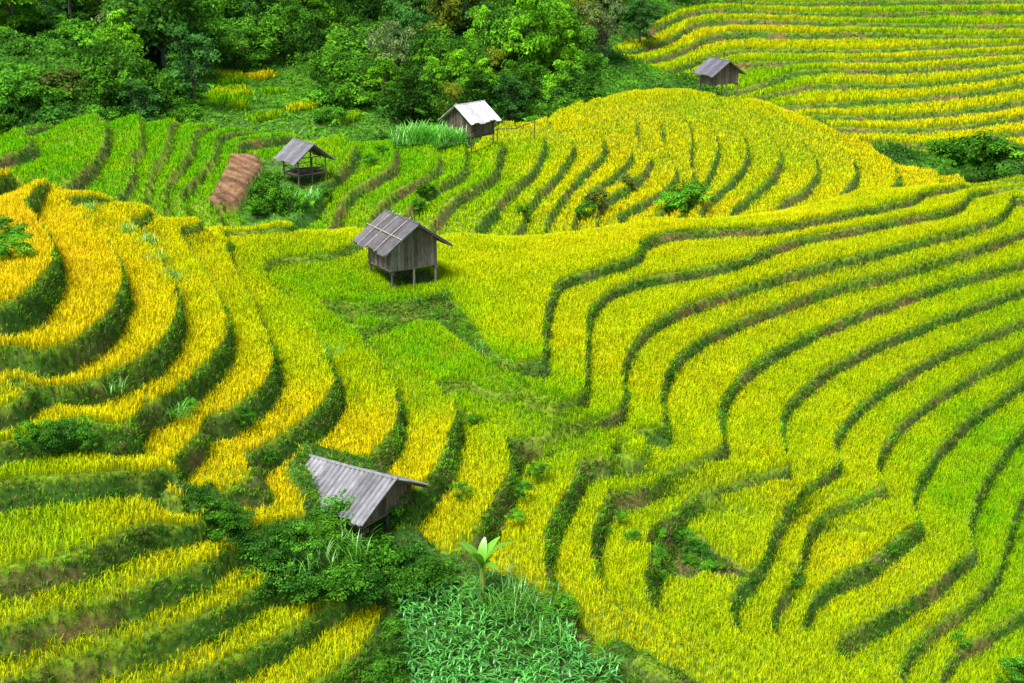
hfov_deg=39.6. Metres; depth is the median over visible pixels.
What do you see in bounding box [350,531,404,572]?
bush
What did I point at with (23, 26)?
tree
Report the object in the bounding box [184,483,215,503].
bush
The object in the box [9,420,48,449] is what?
bush
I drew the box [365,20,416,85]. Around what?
tree
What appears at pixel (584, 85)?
tree
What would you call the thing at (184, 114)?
bush
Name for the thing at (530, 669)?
maize crop
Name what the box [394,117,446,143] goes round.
grass clump
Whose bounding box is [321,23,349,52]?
tree
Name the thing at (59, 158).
rice crop
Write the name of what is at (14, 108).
bush
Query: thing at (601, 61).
bush
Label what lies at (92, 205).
grass clump
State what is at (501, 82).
bush
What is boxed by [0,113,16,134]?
bush
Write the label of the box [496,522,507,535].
bush
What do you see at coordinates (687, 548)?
bush
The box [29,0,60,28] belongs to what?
tree
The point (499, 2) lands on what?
tree
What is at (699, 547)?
bush
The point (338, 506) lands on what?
bush
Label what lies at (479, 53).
tree
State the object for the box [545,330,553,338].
bush
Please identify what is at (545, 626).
grass clump
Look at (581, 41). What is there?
tree
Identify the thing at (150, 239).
grass clump
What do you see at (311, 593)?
bush
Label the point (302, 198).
bush
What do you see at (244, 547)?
bush
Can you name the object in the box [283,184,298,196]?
bush
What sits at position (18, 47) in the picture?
bush
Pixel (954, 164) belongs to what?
bush
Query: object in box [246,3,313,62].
tree
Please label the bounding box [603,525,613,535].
bush
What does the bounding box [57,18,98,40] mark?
bush
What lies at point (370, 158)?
bush
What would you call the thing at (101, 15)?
tree
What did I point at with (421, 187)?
bush
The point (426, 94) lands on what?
tree
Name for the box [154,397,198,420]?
grass clump
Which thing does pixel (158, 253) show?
grass clump
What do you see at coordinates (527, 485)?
bush
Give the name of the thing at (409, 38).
tree
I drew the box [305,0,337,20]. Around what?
tree
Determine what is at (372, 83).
tree
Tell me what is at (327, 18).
tree
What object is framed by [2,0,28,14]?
tree
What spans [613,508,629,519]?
bush
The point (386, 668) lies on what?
bush
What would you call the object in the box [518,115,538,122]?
bush
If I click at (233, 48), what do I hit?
tree
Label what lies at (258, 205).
bush
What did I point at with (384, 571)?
bush
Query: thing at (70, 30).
bush
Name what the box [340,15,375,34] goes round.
tree
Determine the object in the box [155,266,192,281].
grass clump
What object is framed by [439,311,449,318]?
bush
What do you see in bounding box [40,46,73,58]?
bush
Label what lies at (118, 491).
bush
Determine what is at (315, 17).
tree
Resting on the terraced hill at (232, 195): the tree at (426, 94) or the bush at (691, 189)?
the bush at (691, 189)
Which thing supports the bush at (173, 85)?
on the forest hillside at (629, 37)
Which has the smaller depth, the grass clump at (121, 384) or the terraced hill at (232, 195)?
the grass clump at (121, 384)
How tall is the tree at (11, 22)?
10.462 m
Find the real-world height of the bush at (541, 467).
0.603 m
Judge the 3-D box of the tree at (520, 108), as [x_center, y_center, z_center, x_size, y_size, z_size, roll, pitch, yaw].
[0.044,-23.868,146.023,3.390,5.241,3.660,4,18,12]
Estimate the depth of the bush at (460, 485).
51.96 m
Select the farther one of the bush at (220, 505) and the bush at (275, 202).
the bush at (275, 202)
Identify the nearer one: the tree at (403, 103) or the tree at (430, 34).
the tree at (403, 103)
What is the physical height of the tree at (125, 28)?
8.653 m
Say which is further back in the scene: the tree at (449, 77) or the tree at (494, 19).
the tree at (494, 19)
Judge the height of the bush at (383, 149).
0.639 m
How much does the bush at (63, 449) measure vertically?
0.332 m
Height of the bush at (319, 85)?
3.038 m
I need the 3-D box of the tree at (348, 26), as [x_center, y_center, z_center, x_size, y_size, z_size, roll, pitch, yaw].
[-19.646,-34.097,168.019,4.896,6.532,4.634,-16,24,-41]
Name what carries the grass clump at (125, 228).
on the terraced hill at (124, 609)
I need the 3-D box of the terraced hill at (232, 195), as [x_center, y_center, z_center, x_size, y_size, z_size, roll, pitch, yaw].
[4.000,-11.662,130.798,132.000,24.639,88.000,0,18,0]
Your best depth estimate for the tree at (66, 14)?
168.38 m
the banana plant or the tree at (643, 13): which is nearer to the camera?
the banana plant
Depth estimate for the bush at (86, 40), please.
153.58 m
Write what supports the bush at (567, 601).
on the terraced hill at (124, 609)
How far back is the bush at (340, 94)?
142.49 m
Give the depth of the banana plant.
48.08 m
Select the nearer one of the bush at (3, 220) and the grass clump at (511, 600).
the grass clump at (511, 600)
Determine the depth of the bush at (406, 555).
48.32 m
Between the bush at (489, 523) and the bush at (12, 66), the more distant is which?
the bush at (12, 66)
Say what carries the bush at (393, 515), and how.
on the terraced hill at (124, 609)
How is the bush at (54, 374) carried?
on the terraced hill at (124, 609)
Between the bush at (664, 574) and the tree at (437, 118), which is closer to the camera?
the bush at (664, 574)
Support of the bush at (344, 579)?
on the terraced hill at (124, 609)
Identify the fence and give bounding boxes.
[444,120,534,149]
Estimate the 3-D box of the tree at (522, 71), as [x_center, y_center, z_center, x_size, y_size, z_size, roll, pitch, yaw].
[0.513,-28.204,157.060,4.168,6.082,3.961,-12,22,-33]
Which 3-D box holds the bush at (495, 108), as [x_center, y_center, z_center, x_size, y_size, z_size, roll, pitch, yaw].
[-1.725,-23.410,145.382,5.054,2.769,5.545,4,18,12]
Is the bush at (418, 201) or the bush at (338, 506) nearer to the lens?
the bush at (338, 506)
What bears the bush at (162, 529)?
on the terraced hill at (124, 609)
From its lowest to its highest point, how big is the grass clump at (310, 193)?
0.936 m
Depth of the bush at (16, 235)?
49.98 m
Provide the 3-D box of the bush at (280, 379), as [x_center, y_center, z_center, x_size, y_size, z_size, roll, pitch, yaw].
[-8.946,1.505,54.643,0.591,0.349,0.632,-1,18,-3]
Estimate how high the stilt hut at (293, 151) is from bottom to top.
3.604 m
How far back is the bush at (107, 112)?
125.54 m
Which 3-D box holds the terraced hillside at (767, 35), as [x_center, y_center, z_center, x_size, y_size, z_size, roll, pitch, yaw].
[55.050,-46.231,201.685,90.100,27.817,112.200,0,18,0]
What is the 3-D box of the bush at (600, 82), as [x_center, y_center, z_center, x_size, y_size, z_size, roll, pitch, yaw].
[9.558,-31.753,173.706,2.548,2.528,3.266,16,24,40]
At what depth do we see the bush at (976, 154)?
149.66 m
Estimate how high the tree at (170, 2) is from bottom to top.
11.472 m
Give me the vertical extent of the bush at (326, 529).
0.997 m
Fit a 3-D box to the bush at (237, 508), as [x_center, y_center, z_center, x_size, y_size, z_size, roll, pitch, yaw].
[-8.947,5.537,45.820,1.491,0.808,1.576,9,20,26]
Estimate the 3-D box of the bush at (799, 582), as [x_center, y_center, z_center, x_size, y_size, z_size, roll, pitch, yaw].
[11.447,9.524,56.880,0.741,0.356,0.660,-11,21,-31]
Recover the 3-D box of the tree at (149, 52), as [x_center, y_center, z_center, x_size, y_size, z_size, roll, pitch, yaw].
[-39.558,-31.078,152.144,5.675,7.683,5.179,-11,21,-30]
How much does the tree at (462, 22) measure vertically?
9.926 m
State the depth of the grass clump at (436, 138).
112.23 m
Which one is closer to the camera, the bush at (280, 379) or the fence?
the bush at (280, 379)
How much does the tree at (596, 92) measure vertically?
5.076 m
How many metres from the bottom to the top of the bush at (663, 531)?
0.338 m
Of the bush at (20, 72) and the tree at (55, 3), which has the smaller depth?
the bush at (20, 72)
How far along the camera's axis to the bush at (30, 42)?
145.82 m
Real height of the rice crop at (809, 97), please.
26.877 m
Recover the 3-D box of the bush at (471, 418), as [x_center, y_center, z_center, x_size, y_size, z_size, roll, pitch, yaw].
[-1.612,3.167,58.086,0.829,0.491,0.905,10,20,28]
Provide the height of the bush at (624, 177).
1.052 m
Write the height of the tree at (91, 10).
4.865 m
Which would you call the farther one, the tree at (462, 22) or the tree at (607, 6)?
the tree at (607, 6)
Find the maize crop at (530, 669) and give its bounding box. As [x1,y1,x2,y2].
[383,570,624,682]
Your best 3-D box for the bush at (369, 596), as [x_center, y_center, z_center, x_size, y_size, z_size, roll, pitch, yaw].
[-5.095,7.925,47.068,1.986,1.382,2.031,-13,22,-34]
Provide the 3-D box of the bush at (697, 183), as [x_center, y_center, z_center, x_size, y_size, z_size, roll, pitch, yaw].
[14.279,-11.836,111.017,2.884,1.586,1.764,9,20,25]
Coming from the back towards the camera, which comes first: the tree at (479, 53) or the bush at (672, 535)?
the tree at (479, 53)
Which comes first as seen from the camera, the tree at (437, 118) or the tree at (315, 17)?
the tree at (437, 118)
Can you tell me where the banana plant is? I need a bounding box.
[457,536,512,602]
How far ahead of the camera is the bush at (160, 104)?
129.98 m
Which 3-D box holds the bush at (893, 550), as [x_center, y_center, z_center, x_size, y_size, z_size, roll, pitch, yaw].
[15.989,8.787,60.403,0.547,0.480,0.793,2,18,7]
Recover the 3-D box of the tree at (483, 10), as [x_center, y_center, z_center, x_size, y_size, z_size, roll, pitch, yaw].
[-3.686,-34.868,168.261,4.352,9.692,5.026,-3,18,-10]
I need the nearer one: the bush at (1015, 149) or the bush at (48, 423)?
the bush at (48, 423)
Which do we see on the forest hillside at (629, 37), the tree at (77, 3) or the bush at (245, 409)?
the tree at (77, 3)
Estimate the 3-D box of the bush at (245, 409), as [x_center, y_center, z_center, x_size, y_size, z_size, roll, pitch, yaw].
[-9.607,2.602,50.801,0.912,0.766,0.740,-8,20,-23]
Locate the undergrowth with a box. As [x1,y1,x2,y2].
[0,0,1023,186]
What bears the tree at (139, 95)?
on the forest hillside at (629, 37)
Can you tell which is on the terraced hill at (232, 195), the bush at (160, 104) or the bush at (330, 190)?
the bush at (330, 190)
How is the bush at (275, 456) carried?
on the terraced hill at (124, 609)
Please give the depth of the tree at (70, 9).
175.85 m
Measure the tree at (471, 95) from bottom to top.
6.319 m
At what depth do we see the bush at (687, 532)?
55.91 m
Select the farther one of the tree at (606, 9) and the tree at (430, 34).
the tree at (606, 9)
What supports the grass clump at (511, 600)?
on the terraced hill at (124, 609)
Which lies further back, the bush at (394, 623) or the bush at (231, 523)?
the bush at (394, 623)
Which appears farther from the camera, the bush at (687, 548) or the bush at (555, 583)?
the bush at (687, 548)
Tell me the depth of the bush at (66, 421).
44.02 m
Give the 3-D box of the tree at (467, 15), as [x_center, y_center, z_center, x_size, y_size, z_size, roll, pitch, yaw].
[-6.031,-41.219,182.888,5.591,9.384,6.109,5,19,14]
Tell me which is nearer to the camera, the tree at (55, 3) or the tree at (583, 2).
the tree at (55, 3)
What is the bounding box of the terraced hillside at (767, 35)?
[615,0,1023,150]
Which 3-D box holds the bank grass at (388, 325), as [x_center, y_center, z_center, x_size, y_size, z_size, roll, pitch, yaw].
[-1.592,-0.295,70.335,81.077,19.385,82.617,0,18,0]
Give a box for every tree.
[0,0,39,33]
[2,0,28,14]
[3,4,51,33]
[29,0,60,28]
[37,0,71,16]
[45,0,76,13]
[51,0,88,8]
[58,0,74,18]
[75,40,153,91]
[76,0,104,8]
[82,55,130,108]
[83,0,102,22]
[84,40,171,105]
[85,37,136,56]
[91,5,134,48]
[96,8,147,59]
[98,0,220,68]
[108,0,210,55]
[117,78,164,121]
[121,16,160,68]
[155,67,200,97]
[157,0,229,62]
[164,51,198,75]
[165,22,222,101]
[190,0,226,31]
[204,15,279,68]
[221,0,245,18]
[238,0,267,39]
[242,0,297,55]
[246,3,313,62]
[274,10,335,53]
[281,0,327,22]
[288,9,335,60]
[302,52,330,82]
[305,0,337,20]
[316,26,401,79]
[316,48,388,92]
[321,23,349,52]
[322,0,392,26]
[332,24,365,58]
[335,0,346,17]
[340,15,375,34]
[344,21,389,60]
[358,56,405,101]
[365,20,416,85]
[375,65,454,125]
[376,0,435,24]
[380,0,428,66]
[382,22,418,51]
[396,80,432,104]
[398,54,434,78]
[404,24,479,76]
[416,0,491,39]
[419,56,446,98]
[420,37,491,77]
[426,0,469,35]
[428,0,476,47]
[428,110,444,128]
[433,81,468,114]
[437,49,472,87]
[439,69,460,85]
[451,70,504,105]
[453,77,479,102]
[458,0,476,33]
[460,0,512,29]
[463,5,497,47]
[465,0,496,30]
[467,41,500,68]
[472,57,498,98]
[474,2,550,74]
[474,80,489,98]
[476,32,507,64]
[483,44,521,75]
[490,73,532,125]
[497,59,532,88]
[497,84,528,119]
[500,0,529,11]
[500,0,557,79]
[505,66,551,96]
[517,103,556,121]
[520,83,550,116]
[522,0,598,52]
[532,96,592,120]
[534,0,585,70]
[536,20,571,81]
[540,59,589,101]
[546,67,602,106]
[565,0,603,29]
[566,76,605,96]
[575,0,630,64]
[581,8,607,35]
[596,0,616,19]
[597,8,619,24]
[614,0,638,23]
[618,0,662,46]
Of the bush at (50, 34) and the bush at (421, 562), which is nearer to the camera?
the bush at (421, 562)
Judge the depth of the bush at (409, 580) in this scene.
48.20 m
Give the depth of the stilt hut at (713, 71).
140.83 m
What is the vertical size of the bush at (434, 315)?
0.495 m
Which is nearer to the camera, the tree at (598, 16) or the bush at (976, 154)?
the bush at (976, 154)
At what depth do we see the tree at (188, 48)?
133.04 m
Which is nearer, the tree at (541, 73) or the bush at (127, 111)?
the bush at (127, 111)
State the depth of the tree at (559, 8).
165.61 m
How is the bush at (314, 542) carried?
on the terraced hill at (124, 609)
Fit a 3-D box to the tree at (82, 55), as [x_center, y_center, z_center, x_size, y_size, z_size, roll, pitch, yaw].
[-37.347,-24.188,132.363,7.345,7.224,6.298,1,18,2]
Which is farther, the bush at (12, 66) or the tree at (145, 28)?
the tree at (145, 28)
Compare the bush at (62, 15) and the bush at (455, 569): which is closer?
the bush at (455, 569)
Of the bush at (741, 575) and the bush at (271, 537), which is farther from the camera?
the bush at (741, 575)
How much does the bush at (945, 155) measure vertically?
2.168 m
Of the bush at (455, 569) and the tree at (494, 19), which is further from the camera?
the tree at (494, 19)
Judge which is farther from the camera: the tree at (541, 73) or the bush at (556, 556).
the tree at (541, 73)
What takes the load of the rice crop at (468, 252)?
on the terraced hill at (124, 609)
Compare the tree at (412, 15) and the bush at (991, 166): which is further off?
the tree at (412, 15)
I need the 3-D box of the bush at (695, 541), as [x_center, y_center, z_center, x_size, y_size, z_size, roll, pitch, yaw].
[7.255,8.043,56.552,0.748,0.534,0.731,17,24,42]
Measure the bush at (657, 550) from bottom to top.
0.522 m
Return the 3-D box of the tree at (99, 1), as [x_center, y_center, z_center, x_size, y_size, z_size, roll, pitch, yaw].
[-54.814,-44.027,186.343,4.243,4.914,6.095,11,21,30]
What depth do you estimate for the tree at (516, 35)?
158.90 m
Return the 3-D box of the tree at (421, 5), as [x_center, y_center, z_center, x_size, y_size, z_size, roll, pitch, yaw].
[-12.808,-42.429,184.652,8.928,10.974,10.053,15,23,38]
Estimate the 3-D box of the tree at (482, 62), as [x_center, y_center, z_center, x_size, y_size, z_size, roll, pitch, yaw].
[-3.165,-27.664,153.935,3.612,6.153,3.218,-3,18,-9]
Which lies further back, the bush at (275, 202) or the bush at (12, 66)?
the bush at (12, 66)
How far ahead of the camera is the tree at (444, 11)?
172.68 m
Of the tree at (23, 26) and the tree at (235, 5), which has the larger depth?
the tree at (235, 5)
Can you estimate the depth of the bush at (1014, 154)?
150.05 m
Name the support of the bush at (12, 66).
on the forest hillside at (629, 37)
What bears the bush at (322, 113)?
on the forest hillside at (629, 37)
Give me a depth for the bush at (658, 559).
53.46 m
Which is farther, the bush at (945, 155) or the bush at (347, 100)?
the bush at (945, 155)
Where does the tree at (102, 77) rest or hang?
on the forest hillside at (629, 37)
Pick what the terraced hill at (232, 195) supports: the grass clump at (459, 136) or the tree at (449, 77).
the grass clump at (459, 136)
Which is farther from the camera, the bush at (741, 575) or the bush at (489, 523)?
the bush at (741, 575)
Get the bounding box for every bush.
[0,26,21,40]
[0,62,22,77]
[0,68,40,101]
[0,74,34,111]
[0,101,29,122]
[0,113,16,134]
[0,214,29,240]
[0,227,35,259]
[3,42,35,56]
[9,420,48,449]
[19,39,43,51]
[26,85,72,115]
[30,417,69,446]
[31,67,58,78]
[31,105,75,124]
[33,65,91,101]
[36,29,75,45]
[38,417,87,450]
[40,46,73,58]
[44,14,65,27]
[48,370,59,377]
[53,23,85,45]
[56,445,66,452]
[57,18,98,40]
[62,417,77,425]
[68,424,101,449]
[74,27,110,48]
[84,104,119,122]
[108,86,162,108]
[109,442,127,458]
[109,488,125,497]
[111,101,155,119]
[134,527,153,542]
[153,499,163,509]
[154,524,167,531]
[155,76,190,107]
[164,106,194,124]
[169,97,200,106]
[177,102,204,116]
[177,397,199,410]
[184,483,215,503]
[190,82,213,98]
[197,497,236,525]
[205,509,253,545]
[220,502,257,529]
[230,528,264,557]
[232,404,256,424]
[238,538,292,581]
[244,198,269,212]
[247,178,276,202]
[252,559,316,599]
[255,171,284,190]
[257,515,297,563]
[264,190,295,215]
[265,520,323,567]
[266,451,277,461]
[271,570,341,605]
[277,376,285,384]
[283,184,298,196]
[291,194,314,213]
[298,88,325,107]
[302,81,335,105]
[305,513,341,542]
[306,559,374,608]
[311,494,355,531]
[312,104,350,126]
[318,354,332,363]
[319,188,333,199]
[324,80,369,109]
[324,83,364,106]
[333,534,370,565]
[343,558,392,605]
[350,91,383,109]
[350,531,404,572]
[356,655,407,682]
[361,153,379,163]
[368,564,407,606]
[368,639,423,668]
[369,534,412,585]
[374,145,388,152]
[378,615,410,644]
[385,565,426,602]
[388,488,417,526]
[389,540,439,575]
[411,197,429,208]
[412,556,453,597]
[416,183,437,195]
[426,560,460,590]
[427,313,439,320]
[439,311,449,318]
[446,302,456,308]
[449,481,473,498]
[464,412,483,424]
[484,518,492,525]
[487,530,498,541]
[488,71,523,98]
[490,99,519,120]
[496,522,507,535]
[504,508,524,520]
[514,480,536,499]
[515,204,530,217]
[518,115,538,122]
[525,461,551,478]
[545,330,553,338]
[546,551,557,561]
[547,592,580,618]
[551,580,559,587]
[574,200,597,217]
[584,53,609,69]
[585,189,610,208]
[586,72,602,86]
[593,86,615,97]
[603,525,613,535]
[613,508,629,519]
[617,172,637,186]
[622,528,640,542]
[624,391,630,400]
[649,544,667,557]
[652,554,661,566]
[653,190,689,211]
[655,526,666,536]
[658,569,669,580]
[666,182,713,207]
[667,532,677,541]
[674,526,685,534]
[678,179,713,198]
[678,551,696,563]
[679,527,696,539]
[680,545,696,553]
[686,536,705,547]
[687,556,704,567]
[693,544,711,554]
[696,559,723,573]
[700,549,716,561]
[736,573,755,582]
[794,575,807,585]
[886,544,895,554]
[922,139,951,157]
[935,141,967,161]
[940,145,984,168]
[945,630,973,652]
[946,129,1008,161]
[968,141,1001,172]
[973,139,1023,166]
[991,655,1023,682]
[1000,139,1023,159]
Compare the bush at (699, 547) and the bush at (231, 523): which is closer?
the bush at (231, 523)
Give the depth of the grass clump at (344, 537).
47.45 m
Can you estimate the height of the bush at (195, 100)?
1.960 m
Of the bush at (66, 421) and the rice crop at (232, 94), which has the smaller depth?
the bush at (66, 421)
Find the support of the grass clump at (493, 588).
on the terraced hill at (124, 609)
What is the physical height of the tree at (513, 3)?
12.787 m
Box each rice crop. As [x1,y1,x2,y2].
[0,88,964,235]
[0,166,1023,682]
[190,67,361,124]
[612,0,1023,151]
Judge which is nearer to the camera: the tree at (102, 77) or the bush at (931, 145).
the tree at (102, 77)
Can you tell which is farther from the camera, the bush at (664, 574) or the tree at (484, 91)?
the tree at (484, 91)
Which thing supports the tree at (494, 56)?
on the forest hillside at (629, 37)
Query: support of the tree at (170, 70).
on the forest hillside at (629, 37)
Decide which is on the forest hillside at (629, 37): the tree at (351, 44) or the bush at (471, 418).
the tree at (351, 44)
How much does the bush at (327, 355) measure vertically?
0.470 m
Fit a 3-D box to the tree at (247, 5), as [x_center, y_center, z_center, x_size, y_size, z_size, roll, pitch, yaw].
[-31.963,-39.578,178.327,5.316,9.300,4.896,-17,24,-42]
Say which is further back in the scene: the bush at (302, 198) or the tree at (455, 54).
the tree at (455, 54)
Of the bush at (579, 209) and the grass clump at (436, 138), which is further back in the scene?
the grass clump at (436, 138)
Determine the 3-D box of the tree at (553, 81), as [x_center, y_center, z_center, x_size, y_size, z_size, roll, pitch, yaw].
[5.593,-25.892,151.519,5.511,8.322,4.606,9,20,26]
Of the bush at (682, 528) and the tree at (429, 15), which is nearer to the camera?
the bush at (682, 528)
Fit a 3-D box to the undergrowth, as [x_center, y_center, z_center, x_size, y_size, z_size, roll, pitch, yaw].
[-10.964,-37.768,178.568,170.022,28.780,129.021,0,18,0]
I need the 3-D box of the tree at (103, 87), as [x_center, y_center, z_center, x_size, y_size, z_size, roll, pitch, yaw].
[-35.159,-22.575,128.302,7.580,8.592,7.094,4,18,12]
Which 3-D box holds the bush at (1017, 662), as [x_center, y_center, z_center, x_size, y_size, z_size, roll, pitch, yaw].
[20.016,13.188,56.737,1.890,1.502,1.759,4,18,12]
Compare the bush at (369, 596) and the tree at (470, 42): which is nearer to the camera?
the bush at (369, 596)
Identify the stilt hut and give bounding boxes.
[274,138,334,187]
[306,454,428,550]
[352,209,453,288]
[438,100,501,152]
[692,57,745,96]
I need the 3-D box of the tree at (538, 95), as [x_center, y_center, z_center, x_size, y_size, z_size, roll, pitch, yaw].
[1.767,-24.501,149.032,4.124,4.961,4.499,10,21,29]
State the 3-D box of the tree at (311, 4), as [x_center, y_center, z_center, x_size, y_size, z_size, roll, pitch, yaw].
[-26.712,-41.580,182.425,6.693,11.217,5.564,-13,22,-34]
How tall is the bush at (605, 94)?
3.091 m
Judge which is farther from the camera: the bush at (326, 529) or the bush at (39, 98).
the bush at (39, 98)
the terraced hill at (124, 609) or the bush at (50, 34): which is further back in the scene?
the bush at (50, 34)
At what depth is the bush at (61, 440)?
43.34 m
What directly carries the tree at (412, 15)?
on the forest hillside at (629, 37)
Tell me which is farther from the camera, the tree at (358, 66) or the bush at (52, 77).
the tree at (358, 66)
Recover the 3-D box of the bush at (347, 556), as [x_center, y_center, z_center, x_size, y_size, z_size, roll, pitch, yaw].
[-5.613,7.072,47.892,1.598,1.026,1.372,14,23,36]
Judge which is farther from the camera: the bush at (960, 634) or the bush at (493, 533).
the bush at (960, 634)
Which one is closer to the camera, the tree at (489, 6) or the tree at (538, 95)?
the tree at (538, 95)
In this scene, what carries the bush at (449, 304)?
on the terraced hill at (124, 609)
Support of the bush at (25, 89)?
on the forest hillside at (629, 37)
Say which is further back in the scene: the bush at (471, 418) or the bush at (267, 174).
the bush at (267, 174)
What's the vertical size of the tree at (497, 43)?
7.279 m
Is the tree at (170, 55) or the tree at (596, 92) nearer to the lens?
the tree at (170, 55)
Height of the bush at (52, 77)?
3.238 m
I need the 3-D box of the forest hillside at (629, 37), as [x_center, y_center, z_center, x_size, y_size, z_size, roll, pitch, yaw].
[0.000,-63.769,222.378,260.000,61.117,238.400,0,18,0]
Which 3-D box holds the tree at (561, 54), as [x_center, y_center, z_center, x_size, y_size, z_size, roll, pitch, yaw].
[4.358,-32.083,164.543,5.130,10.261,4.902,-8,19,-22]
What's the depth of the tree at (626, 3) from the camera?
205.35 m
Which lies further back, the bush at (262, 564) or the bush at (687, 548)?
the bush at (687, 548)
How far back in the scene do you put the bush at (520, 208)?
100.26 m
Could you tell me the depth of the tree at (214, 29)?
158.83 m
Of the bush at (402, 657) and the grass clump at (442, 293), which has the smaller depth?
the bush at (402, 657)
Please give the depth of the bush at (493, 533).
51.00 m
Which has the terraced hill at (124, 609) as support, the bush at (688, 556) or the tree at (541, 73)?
the bush at (688, 556)
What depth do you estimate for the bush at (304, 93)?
143.44 m
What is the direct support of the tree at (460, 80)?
on the forest hillside at (629, 37)
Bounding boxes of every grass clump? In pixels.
[83,199,99,210]
[102,375,132,393]
[113,219,138,233]
[130,227,163,245]
[139,246,174,264]
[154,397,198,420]
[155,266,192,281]
[249,533,336,578]
[277,184,325,202]
[307,341,345,357]
[318,517,380,564]
[383,120,431,143]
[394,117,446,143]
[414,121,465,143]
[428,290,452,299]
[437,125,471,143]
[461,565,536,610]
[462,565,571,620]
[468,339,490,354]
[495,574,581,624]
[523,607,582,646]
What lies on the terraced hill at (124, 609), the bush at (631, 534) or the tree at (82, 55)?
the bush at (631, 534)
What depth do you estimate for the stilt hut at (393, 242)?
70.21 m
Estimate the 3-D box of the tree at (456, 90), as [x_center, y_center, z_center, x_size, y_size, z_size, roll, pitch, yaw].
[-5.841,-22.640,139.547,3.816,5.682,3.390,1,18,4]
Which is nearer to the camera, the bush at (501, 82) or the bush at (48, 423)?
the bush at (48, 423)
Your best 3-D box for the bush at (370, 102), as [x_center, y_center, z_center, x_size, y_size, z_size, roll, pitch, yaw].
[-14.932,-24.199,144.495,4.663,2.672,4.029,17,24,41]
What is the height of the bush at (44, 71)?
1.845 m
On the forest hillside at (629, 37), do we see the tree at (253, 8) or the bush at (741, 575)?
the tree at (253, 8)
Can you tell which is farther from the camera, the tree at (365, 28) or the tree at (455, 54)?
the tree at (365, 28)
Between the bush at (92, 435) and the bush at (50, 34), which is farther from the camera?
the bush at (50, 34)
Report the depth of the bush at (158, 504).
43.90 m
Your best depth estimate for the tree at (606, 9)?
203.76 m
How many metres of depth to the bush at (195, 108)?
131.68 m
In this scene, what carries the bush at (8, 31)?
on the forest hillside at (629, 37)
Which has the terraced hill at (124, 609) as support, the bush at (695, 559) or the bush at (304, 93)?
the bush at (695, 559)
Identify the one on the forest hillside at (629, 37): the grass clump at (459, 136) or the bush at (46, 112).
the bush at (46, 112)
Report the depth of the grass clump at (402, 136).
112.36 m
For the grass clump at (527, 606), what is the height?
1.087 m
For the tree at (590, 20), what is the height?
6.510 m
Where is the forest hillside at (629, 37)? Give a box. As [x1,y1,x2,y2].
[0,0,1023,183]
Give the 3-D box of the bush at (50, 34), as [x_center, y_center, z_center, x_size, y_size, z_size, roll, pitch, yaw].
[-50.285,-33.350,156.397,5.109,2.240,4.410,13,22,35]
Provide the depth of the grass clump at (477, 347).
62.45 m
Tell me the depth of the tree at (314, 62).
157.33 m
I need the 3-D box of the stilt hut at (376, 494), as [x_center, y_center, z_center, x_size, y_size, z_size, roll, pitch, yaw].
[-5.567,5.620,50.139,3.901,2.688,3.976,11,21,30]
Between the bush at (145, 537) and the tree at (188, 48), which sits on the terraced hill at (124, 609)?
the bush at (145, 537)
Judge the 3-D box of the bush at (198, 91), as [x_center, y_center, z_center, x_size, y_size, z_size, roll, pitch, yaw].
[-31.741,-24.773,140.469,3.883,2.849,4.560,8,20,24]
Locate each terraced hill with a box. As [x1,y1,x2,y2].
[0,93,961,235]
[0,175,1023,682]
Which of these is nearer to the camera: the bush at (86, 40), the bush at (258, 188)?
the bush at (258, 188)
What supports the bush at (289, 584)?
on the terraced hill at (124, 609)
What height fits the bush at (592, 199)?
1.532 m
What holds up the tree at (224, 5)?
on the forest hillside at (629, 37)
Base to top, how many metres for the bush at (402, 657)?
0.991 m
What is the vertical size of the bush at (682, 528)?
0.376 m
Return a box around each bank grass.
[0,171,1023,682]
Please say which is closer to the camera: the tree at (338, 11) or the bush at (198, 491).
the bush at (198, 491)
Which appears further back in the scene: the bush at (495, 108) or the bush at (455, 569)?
the bush at (495, 108)
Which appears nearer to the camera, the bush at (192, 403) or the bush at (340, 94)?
the bush at (192, 403)
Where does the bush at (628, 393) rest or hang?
on the terraced hill at (124, 609)
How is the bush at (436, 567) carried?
on the terraced hill at (124, 609)
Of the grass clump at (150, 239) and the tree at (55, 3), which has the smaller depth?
the grass clump at (150, 239)
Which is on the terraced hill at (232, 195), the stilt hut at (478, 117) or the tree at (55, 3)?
the stilt hut at (478, 117)
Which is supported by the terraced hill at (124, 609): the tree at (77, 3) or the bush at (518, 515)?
the bush at (518, 515)
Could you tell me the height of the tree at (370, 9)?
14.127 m
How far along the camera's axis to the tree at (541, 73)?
157.90 m
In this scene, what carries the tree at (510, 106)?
on the forest hillside at (629, 37)
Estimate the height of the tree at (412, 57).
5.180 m
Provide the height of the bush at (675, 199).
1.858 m
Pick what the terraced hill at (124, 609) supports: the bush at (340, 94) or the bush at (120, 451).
the bush at (120, 451)
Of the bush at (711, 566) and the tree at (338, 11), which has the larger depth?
the tree at (338, 11)
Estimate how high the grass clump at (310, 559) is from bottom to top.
0.892 m
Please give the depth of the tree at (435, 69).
148.74 m
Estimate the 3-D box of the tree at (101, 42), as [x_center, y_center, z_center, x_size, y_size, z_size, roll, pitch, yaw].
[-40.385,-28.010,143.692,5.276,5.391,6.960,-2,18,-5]

